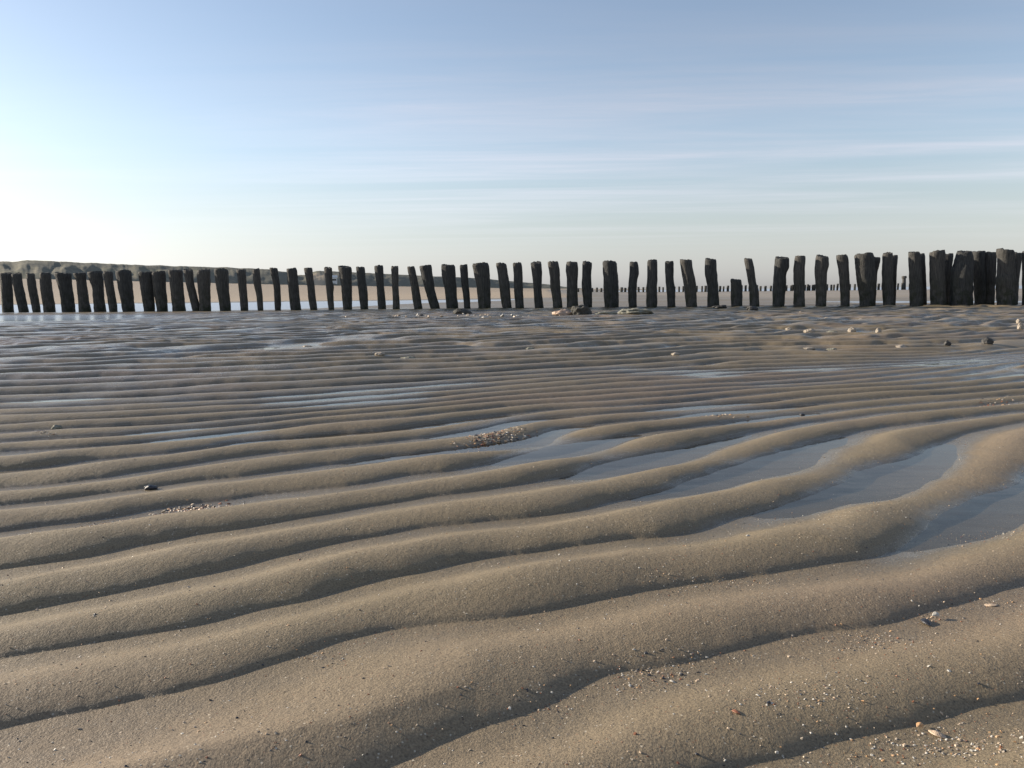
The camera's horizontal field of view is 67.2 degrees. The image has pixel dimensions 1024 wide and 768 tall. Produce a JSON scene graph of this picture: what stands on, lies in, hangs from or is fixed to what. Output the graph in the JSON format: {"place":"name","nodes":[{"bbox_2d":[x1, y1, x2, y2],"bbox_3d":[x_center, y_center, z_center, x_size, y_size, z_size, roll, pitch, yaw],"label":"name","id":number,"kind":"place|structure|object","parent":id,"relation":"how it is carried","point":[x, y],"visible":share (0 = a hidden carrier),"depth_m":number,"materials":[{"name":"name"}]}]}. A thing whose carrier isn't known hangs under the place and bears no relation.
{"place":"outdoors","nodes":[
{"label":"outdoors","id":0,"kind":"place"},
{"bbox_2d":[0,260,581,288],"bbox_3d":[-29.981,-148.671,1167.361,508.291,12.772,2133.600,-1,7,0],"label":"dunes","id":1,"kind":"structure","parent":0,"point":[35,267],"depth_m":267.86,"materials":[{"name":"green plant"}]},
{"bbox_2d":[332,275,336,283],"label":"beach hut","id":2,"kind":"object","parent":1,"relation":"on","point":[334,278],"visible":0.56,"depth_m":367.55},
{"bbox_2d":[0,279,1023,767],"bbox_3d":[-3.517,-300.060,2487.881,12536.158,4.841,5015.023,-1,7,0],"label":"sand","id":3,"kind":"structure","parent":0,"point":[614,453],"depth_m":1.29,"materials":[{"name":"beige sand"}]},
{"bbox_2d":[0,272,13,312],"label":"groyne post","id":4,"kind":"object","parent":3,"relation":"on","point":[6,289],"visible":0.94,"depth_m":21.54,"materials":[{"name":"black wood"}]},
{"bbox_2d":[11,272,28,311],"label":"groyne post","id":5,"kind":"object","parent":3,"relation":"on","point":[19,292],"visible":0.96,"depth_m":21.42,"materials":[{"name":"black wood"}]},
{"bbox_2d":[26,273,40,311],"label":"groyne post","id":6,"kind":"object","parent":3,"relation":"on","point":[33,292],"visible":0.93,"depth_m":21.32,"materials":[{"name":"black wood"}]},
{"bbox_2d":[39,272,55,311],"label":"groyne post","id":7,"kind":"object","parent":3,"relation":"on","point":[47,295],"visible":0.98,"depth_m":21.18,"materials":[{"name":"black wood"}]},
{"bbox_2d":[51,425,61,429],"bbox_3d":[-1.450,0.140,2.454,0.031,0.021,0.022,1,7,14],"label":"stone","id":8,"kind":"object","parent":3,"relation":"on","point":[54,427],"visible":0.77,"depth_m":2.45,"materials":[{"name":"grey stone"}]},
{"bbox_2d":[54,272,75,311],"bbox_3d":[-12.253,-2.380,21.129,0.447,1.370,0.405,-1,7,0],"label":"groyne post","id":9,"kind":"object","parent":3,"relation":"on","point":[64,283],"visible":0.94,"depth_m":21.00,"materials":[{"name":"black wood"}]},
{"bbox_2d":[73,272,91,311],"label":"groyne post","id":10,"kind":"object","parent":3,"relation":"on","point":[83,295],"visible":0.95,"depth_m":20.89,"materials":[{"name":"black wood"}]},
{"bbox_2d":[87,271,106,311],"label":"groyne post","id":11,"kind":"object","parent":3,"relation":"on","point":[96,280],"visible":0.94,"depth_m":20.75,"materials":[{"name":"black wood"}]},
{"bbox_2d":[103,271,117,311],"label":"groyne post","id":12,"kind":"object","parent":3,"relation":"on","point":[110,289],"visible":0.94,"depth_m":20.67,"materials":[{"name":"black wood"}]},
{"bbox_2d":[115,270,134,311],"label":"groyne post","id":13,"kind":"object","parent":3,"relation":"on","point":[124,284],"visible":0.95,"depth_m":20.50,"materials":[{"name":"black wood"}]},
{"bbox_2d":[138,271,154,310],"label":"groyne post","id":14,"kind":"object","parent":3,"relation":"on","point":[146,288],"visible":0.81,"depth_m":20.34,"materials":[{"name":"black wood"}]},
{"bbox_2d":[144,485,157,489],"bbox_3d":[-0.780,0.224,1.663,0.030,0.013,0.021,-1,7,0],"label":"shell","id":15,"kind":"object","parent":3,"relation":"on","point":[150,487],"visible":1,"depth_m":1.66},
{"bbox_2d":[152,271,167,311],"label":"groyne post","id":16,"kind":"object","parent":3,"relation":"on","point":[159,286],"visible":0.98,"depth_m":20.24,"materials":[{"name":"black wood"}]},
{"bbox_2d":[168,269,185,310],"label":"groyne post","id":17,"kind":"object","parent":3,"relation":"on","point":[177,289],"visible":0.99,"depth_m":20.10,"materials":[{"name":"black wood"}]},
{"bbox_2d":[183,269,198,310],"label":"groyne post","id":18,"kind":"object","parent":3,"relation":"on","point":[190,285],"visible":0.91,"depth_m":20.01,"materials":[{"name":"black wood"}]},
{"bbox_2d":[149,499,244,514],"bbox_3d":[-0.617,0.240,1.506,0.154,0.026,0.143,-7,10,-44],"label":"shell debris","id":19,"kind":"object","parent":3,"relation":"on","point":[186,508],"visible":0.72,"depth_m":1.51,"materials":[{"name":"stone"}]},
{"bbox_2d":[197,268,210,310],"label":"groyne post","id":20,"kind":"object","parent":3,"relation":"on","point":[204,283],"visible":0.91,"depth_m":19.91,"materials":[{"name":"grey wood"}]},
{"bbox_2d":[214,268,230,310],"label":"groyne post","id":21,"kind":"object","parent":3,"relation":"on","point":[222,280],"visible":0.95,"depth_m":19.75,"materials":[{"name":"black wood"}]},
{"bbox_2d":[236,269,247,310],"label":"groyne post","id":22,"kind":"object","parent":3,"relation":"on","point":[242,280],"visible":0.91,"depth_m":19.66,"materials":[{"name":"black wood"}]},
{"bbox_2d":[252,268,263,310],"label":"groyne post","id":23,"kind":"object","parent":3,"relation":"on","point":[257,283],"visible":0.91,"depth_m":19.55,"materials":[{"name":"black wood"}]},
{"bbox_2d":[269,268,280,310],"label":"groyne post","id":24,"kind":"object","parent":3,"relation":"on","point":[276,286],"visible":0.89,"depth_m":19.43,"materials":[{"name":"black wood"}]},
{"bbox_2d":[287,267,300,309],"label":"groyne post","id":25,"kind":"object","parent":3,"relation":"on","point":[293,287],"visible":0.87,"depth_m":19.26,"materials":[{"name":"grey wood"}]},
{"bbox_2d":[304,268,316,309],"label":"groyne post","id":26,"kind":"object","parent":3,"relation":"on","point":[310,287],"visible":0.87,"depth_m":19.16,"materials":[{"name":"grey wood"}]},
{"bbox_2d":[324,266,333,309],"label":"groyne post","id":27,"kind":"object","parent":3,"relation":"on","point":[329,284],"visible":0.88,"depth_m":19.05,"materials":[{"name":"grey wood"}]},
{"bbox_2d":[338,265,351,309],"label":"groyne post","id":28,"kind":"object","parent":3,"relation":"on","point":[345,274],"visible":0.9,"depth_m":18.91,"materials":[{"name":"grey wood"}]},
{"bbox_2d":[356,266,367,308],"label":"groyne post","id":29,"kind":"object","parent":3,"relation":"on","point":[362,289],"visible":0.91,"depth_m":18.81,"materials":[{"name":"grey wood"}]},
{"bbox_2d":[374,265,385,308],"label":"groyne post","id":30,"kind":"object","parent":3,"relation":"on","point":[379,276],"visible":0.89,"depth_m":18.69,"materials":[{"name":"grey wood"}]},
{"bbox_2d":[391,266,399,308],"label":"groyne post","id":31,"kind":"object","parent":3,"relation":"on","point":[395,284],"visible":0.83,"depth_m":18.61,"materials":[{"name":"grey wood"}]},
{"bbox_2d":[407,266,422,308],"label":"groyne post","id":32,"kind":"object","parent":3,"relation":"on","point":[416,295],"visible":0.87,"depth_m":18.46,"materials":[{"name":"grey wood"}]},
{"bbox_2d":[419,265,439,308],"bbox_3d":[-1.952,-2.173,18.433,0.496,1.362,0.268,-1,7,0],"label":"groyne post","id":33,"kind":"object","parent":3,"relation":"on","point":[427,276],"visible":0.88,"depth_m":18.32,"materials":[{"name":"grey wood"}]},
{"bbox_2d":[441,264,457,308],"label":"groyne post","id":34,"kind":"object","parent":3,"relation":"on","point":[449,277],"visible":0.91,"depth_m":18.20,"materials":[{"name":"grey wood"}]},
{"bbox_2d":[453,308,471,313],"bbox_3d":[-0.883,-1.265,13.712,0.339,0.170,0.247,-1,7,0],"label":"boulder","id":35,"kind":"object","parent":3,"relation":"on","point":[460,311],"visible":0.65,"depth_m":13.63,"materials":[{"name":"grey stone"}]},
{"bbox_2d":[460,264,470,308],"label":"groyne post","id":36,"kind":"object","parent":3,"relation":"on","point":[464,282],"visible":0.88,"depth_m":18.15,"materials":[{"name":"grey wood"}]},
{"bbox_2d":[472,262,490,308],"bbox_3d":[-0.713,-2.166,18.128,0.426,1.393,0.375,-1,7,0],"label":"groyne post","id":37,"kind":"object","parent":3,"relation":"on","point":[481,274],"visible":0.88,"depth_m":17.99,"materials":[{"name":"grey wood"}]},
{"bbox_2d":[450,426,537,451],"bbox_3d":[-0.037,0.155,2.192,0.207,0.036,0.327,1,7,15],"label":"shell debris","id":38,"kind":"object","parent":3,"relation":"on","point":[492,434],"visible":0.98,"depth_m":2.18,"materials":[{"name":"stone"}]},
{"bbox_2d":[496,262,511,307],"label":"groyne post","id":39,"kind":"object","parent":3,"relation":"on","point":[504,285],"visible":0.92,"depth_m":17.87,"materials":[{"name":"grey wood"}]},
{"bbox_2d":[2,404,1023,767],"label":"shell grit","id":40,"kind":"object","parent":3,"relation":"on","point":[956,744],"visible":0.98,"depth_m":0.81,"materials":[{"name":"stone"}]},
{"bbox_2d":[513,262,523,308],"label":"groyne post","id":41,"kind":"object","parent":3,"relation":"on","point":[518,284],"visible":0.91,"depth_m":17.81,"materials":[{"name":"grey wood"}]},
{"bbox_2d":[531,261,543,307],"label":"groyne post","id":42,"kind":"object","parent":3,"relation":"on","point":[536,268],"visible":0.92,"depth_m":17.70,"materials":[{"name":"grey wood"}]},
{"bbox_2d":[548,261,562,307],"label":"groyne post","id":43,"kind":"object","parent":3,"relation":"on","point":[554,270],"visible":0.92,"depth_m":17.58,"materials":[{"name":"grey wood"}]},
{"bbox_2d":[552,309,571,315],"bbox_3d":[0.852,-1.165,12.805,0.333,0.156,0.258,-3,7,-21],"label":"stone","id":44,"kind":"object","parent":3,"relation":"on","point":[564,312],"visible":0.63,"depth_m":12.72,"materials":[{"name":"beige stone"}]},
{"bbox_2d":[566,261,577,307],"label":"groyne post","id":45,"kind":"object","parent":3,"relation":"on","point":[572,281],"visible":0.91,"depth_m":17.48,"materials":[{"name":"grey wood"}]},
{"bbox_2d":[571,305,591,314],"bbox_3d":[1.140,-1.183,12.705,0.352,0.256,0.274,-1,7,0],"label":"boulder","id":46,"kind":"object","parent":3,"relation":"on","point":[580,310],"visible":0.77,"depth_m":12.60,"materials":[{"name":"grey stone"}]},
{"bbox_2d":[582,261,591,306],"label":"groyne post","id":47,"kind":"object","parent":3,"relation":"on","point":[586,283],"visible":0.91,"depth_m":17.41,"materials":[{"name":"grey wood"}]},
{"bbox_2d":[594,311,616,314],"bbox_3d":[1.527,-1.133,12.578,0.408,0.120,0.268,-1,7,0],"label":"stone","id":48,"kind":"object","parent":3,"relation":"on","point":[604,313],"visible":0.52,"depth_m":12.48,"materials":[{"name":"grey stone"}]},
{"bbox_2d":[602,260,618,307],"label":"groyne post","id":49,"kind":"object","parent":3,"relation":"on","point":[610,286],"visible":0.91,"depth_m":17.23,"materials":[{"name":"grey wood"}]},
{"bbox_2d":[628,261,638,307],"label":"groyne post","id":50,"kind":"object","parent":3,"relation":"on","point":[632,283],"visible":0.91,"depth_m":17.17,"materials":[{"name":"grey wood"}]},
{"bbox_2d":[618,308,653,313],"bbox_3d":[2.040,-1.190,12.723,0.591,0.139,0.492,-1,7,0],"label":"stone","id":51,"kind":"object","parent":3,"relation":"on","point":[636,311],"visible":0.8,"depth_m":12.56,"materials":[{"name":"grey stone"}]},
{"bbox_2d":[345,311,939,318],"bbox_3d":[1.641,-1.055,11.918,10.188,0.115,3.716,3,8,27],"label":"shell debris","id":52,"kind":"object","parent":3,"relation":"on","point":[490,316],"visible":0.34,"depth_m":12.45,"materials":[{"name":"stone"}]},
{"bbox_2d":[646,259,657,307],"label":"groyne post","id":53,"kind":"object","parent":3,"relation":"on","point":[651,291],"visible":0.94,"depth_m":17.04,"materials":[{"name":"grey wood"}]},
{"bbox_2d":[665,261,675,306],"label":"groyne post","id":54,"kind":"object","parent":3,"relation":"on","point":[669,277],"visible":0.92,"depth_m":16.96,"materials":[{"name":"grey wood"}]},
{"bbox_2d":[680,259,696,306],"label":"groyne post","id":55,"kind":"object","parent":3,"relation":"on","point":[689,281],"visible":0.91,"depth_m":16.82,"materials":[{"name":"brown wood"}]},
{"bbox_2d":[705,258,718,306],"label":"groyne post","id":56,"kind":"object","parent":3,"relation":"on","point":[711,276],"visible":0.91,"depth_m":16.70,"materials":[{"name":"brown wood"}]},
{"bbox_2d":[712,305,726,307],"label":"stone","id":57,"kind":"object","parent":3,"relation":"on","point":[720,306],"visible":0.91,"depth_m":15.55,"materials":[{"name":"grey stone"}]},
{"bbox_2d":[730,279,742,306],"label":"groyne post","id":58,"kind":"object","parent":3,"relation":"on","point":[736,293],"visible":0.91,"depth_m":16.60,"materials":[{"name":"black wood"}]},
{"bbox_2d":[744,258,759,306],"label":"groyne post","id":59,"kind":"object","parent":3,"relation":"on","point":[753,287],"visible":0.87,"depth_m":16.51,"materials":[{"name":"brown wood"}]},
{"bbox_2d":[747,306,757,309],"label":"stone","id":60,"kind":"object","parent":3,"relation":"on","point":[752,308],"visible":0.74,"depth_m":13.96,"materials":[{"name":"grey stone"}]},
{"bbox_2d":[772,256,788,306],"bbox_3d":[5.743,-2.038,16.475,0.320,1.382,0.292,-1,7,0],"label":"groyne post","id":61,"kind":"object","parent":3,"relation":"on","point":[781,265],"visible":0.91,"depth_m":16.36,"materials":[{"name":"brown wood"}]},
{"bbox_2d":[793,255,805,306],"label":"groyne post","id":62,"kind":"object","parent":3,"relation":"on","point":[799,281],"visible":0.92,"depth_m":16.27,"materials":[{"name":"brown wood"}]},
{"bbox_2d":[804,328,815,332],"bbox_3d":[2.633,-0.465,6.807,0.097,0.052,0.075,-3,7,-19],"label":"stone","id":63,"kind":"object","parent":3,"relation":"on","point":[810,330],"visible":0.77,"depth_m":6.79,"materials":[{"name":"beige stone"}]},
{"bbox_2d":[814,254,828,306],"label":"groyne post","id":64,"kind":"object","parent":3,"relation":"on","point":[821,266],"visible":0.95,"depth_m":16.16,"materials":[{"name":"brown wood"}]},
{"bbox_2d":[836,254,849,306],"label":"groyne post","id":65,"kind":"object","parent":3,"relation":"on","point":[843,269],"visible":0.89,"depth_m":16.04,"materials":[{"name":"brown wood"}]},
{"bbox_2d":[848,327,855,331],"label":"stone","id":66,"kind":"object","parent":3,"relation":"on","point":[851,329],"visible":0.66,"depth_m":6.78,"materials":[{"name":"beige stone"}]},
{"bbox_2d":[854,252,875,306],"bbox_3d":[7.335,-2.020,16.026,0.438,1.417,0.371,-1,7,0],"label":"groyne post","id":67,"kind":"object","parent":3,"relation":"on","point":[865,269],"visible":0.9,"depth_m":15.88,"materials":[{"name":"brown wood"}]},
{"bbox_2d":[873,257,880,305],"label":"groyne post","id":68,"kind":"object","parent":3,"relation":"on","point":[877,261],"visible":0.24,"depth_m":16.42,"materials":[{"name":"brown wood"}]},
{"bbox_2d":[882,252,893,304],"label":"groyne post","id":69,"kind":"object","parent":3,"relation":"on","point":[887,280],"visible":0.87,"depth_m":15.83,"materials":[{"name":"brown wood"}]},
{"bbox_2d":[893,255,897,304],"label":"groyne post","id":70,"kind":"object","parent":3,"relation":"on","point":[895,259],"visible":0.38,"depth_m":16.34,"materials":[{"name":"black wood"}]},
{"bbox_2d":[901,276,906,289],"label":"marker post","id":71,"kind":"object","parent":3,"relation":"on","point":[903,278],"visible":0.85,"depth_m":116.01,"materials":[{"name":"grey wood"}]},
{"bbox_2d":[908,251,922,306],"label":"groyne post","id":72,"kind":"object","parent":3,"relation":"on","point":[915,282],"visible":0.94,"depth_m":15.69,"materials":[{"name":"brown wood"}]},
{"bbox_2d":[916,722,923,726],"bbox_3d":[0.388,0.323,0.732,0.010,0.004,0.005,2,34,-23],"label":"shell","id":73,"kind":"object","parent":3,"relation":"on","point":[919,724],"visible":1,"depth_m":0.73},
{"bbox_2d":[920,253,926,304],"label":"groyne post","id":74,"kind":"object","parent":3,"relation":"on","point":[923,264],"visible":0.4,"depth_m":16.20,"materials":[{"name":"brown wood"}]},
{"bbox_2d":[920,618,930,626],"bbox_3d":[0.515,0.295,0.959,0.012,0.006,0.023,10,4,15],"label":"shell","id":75,"kind":"object","parent":3,"relation":"on","point":[926,621],"visible":1,"depth_m":0.95},
{"bbox_2d":[932,612,939,616],"bbox_3d":[0.534,0.290,0.969,0.014,0.007,0.004,9,-29,-18],"label":"shell","id":76,"kind":"object","parent":3,"relation":"on","point":[935,614],"visible":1,"depth_m":0.97},
{"bbox_2d":[928,730,946,737],"bbox_3d":[0.397,0.327,0.719,0.017,0.004,0.009,13,8,41],"label":"shell","id":77,"kind":"object","parent":3,"relation":"on","point":[937,733],"visible":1,"depth_m":0.72},
{"bbox_2d":[929,250,946,304],"bbox_3d":[8.671,-2.004,15.679,0.396,1.436,0.295,-1,7,0],"label":"groyne post","id":78,"kind":"object","parent":3,"relation":"on","point":[937,276],"visible":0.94,"depth_m":15.56,"materials":[{"name":"brown wood"}]},
{"bbox_2d":[944,340,951,345],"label":"stone","id":79,"kind":"object","parent":3,"relation":"on","point":[947,342],"visible":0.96,"depth_m":5.29,"materials":[{"name":"grey stone"}]},
{"bbox_2d":[945,253,953,304],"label":"groyne post","id":80,"kind":"object","parent":3,"relation":"on","point":[948,262],"visible":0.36,"depth_m":16.07,"materials":[{"name":"black wood"}]},
{"bbox_2d":[949,250,973,305],"bbox_3d":[9.103,-1.990,15.584,0.445,1.421,0.401,-1,7,0],"label":"groyne post","id":81,"kind":"object","parent":3,"relation":"on","point":[961,283],"visible":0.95,"depth_m":15.43,"materials":[{"name":"brown wood"}]},
{"bbox_2d":[972,251,985,304],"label":"groyne post","id":82,"kind":"object","parent":3,"relation":"on","point":[979,279],"visible":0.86,"depth_m":15.93,"materials":[{"name":"brown wood"}]},
{"bbox_2d":[981,337,993,343],"bbox_3d":[3.199,-0.283,5.179,0.077,0.064,0.059,-1,7,0],"label":"stone","id":83,"kind":"object","parent":3,"relation":"on","point":[987,340],"visible":0.77,"depth_m":5.16,"materials":[{"name":"grey stone"}]},
{"bbox_2d":[985,251,996,304],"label":"groyne post","id":84,"kind":"object","parent":3,"relation":"on","point":[990,264],"visible":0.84,"depth_m":15.89,"materials":[{"name":"brown wood"}]},
{"bbox_2d":[984,604,997,606],"bbox_3d":[0.628,0.290,1.010,0.018,0.003,0.009,-4,3,14],"label":"shell","id":85,"kind":"object","parent":3,"relation":"on","point":[992,605],"visible":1,"depth_m":1.01},
{"bbox_2d":[977,395,1018,406],"bbox_3d":[1.713,0.066,2.738,0.334,0.019,0.095,-6,8,-35],"label":"shell debris","id":86,"kind":"object","parent":3,"relation":"on","point":[995,402],"visible":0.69,"depth_m":2.74,"materials":[{"name":"stone"}]},
{"bbox_2d":[995,248,1016,304],"bbox_3d":[9.859,-1.984,15.374,0.420,1.444,0.355,-1,7,0],"label":"groyne post","id":87,"kind":"object","parent":3,"relation":"on","point":[1006,284],"visible":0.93,"depth_m":15.24,"materials":[{"name":"brown wood"}]},
{"bbox_2d":[1015,252,1021,304],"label":"groyne post","id":88,"kind":"object","parent":3,"relation":"on","point":[1018,259],"visible":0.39,"depth_m":15.76,"materials":[{"name":"brown wood"}]},
{"bbox_2d":[1017,323,1023,328],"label":"stone","id":89,"kind":"object","parent":3,"relation":"on","point":[1020,325],"visible":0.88,"depth_m":6.86,"materials":[{"name":"beige stone"}]},
{"bbox_2d":[1022,251,1023,305],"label":"groyne post","id":90,"kind":"object","parent":3,"relation":"on","point":[1022,278],"visible":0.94,"depth_m":15.27,"materials":[{"name":"brown wood"}]},
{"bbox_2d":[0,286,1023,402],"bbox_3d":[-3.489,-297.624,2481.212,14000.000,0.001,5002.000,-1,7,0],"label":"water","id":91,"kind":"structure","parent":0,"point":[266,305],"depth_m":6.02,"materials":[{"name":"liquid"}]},
{"bbox_2d":[0,0,1023,289],"label":"sky","id":92,"kind":"structure","parent":0,"point":[282,135],"materials":[{"name":"blue"}]}
]}

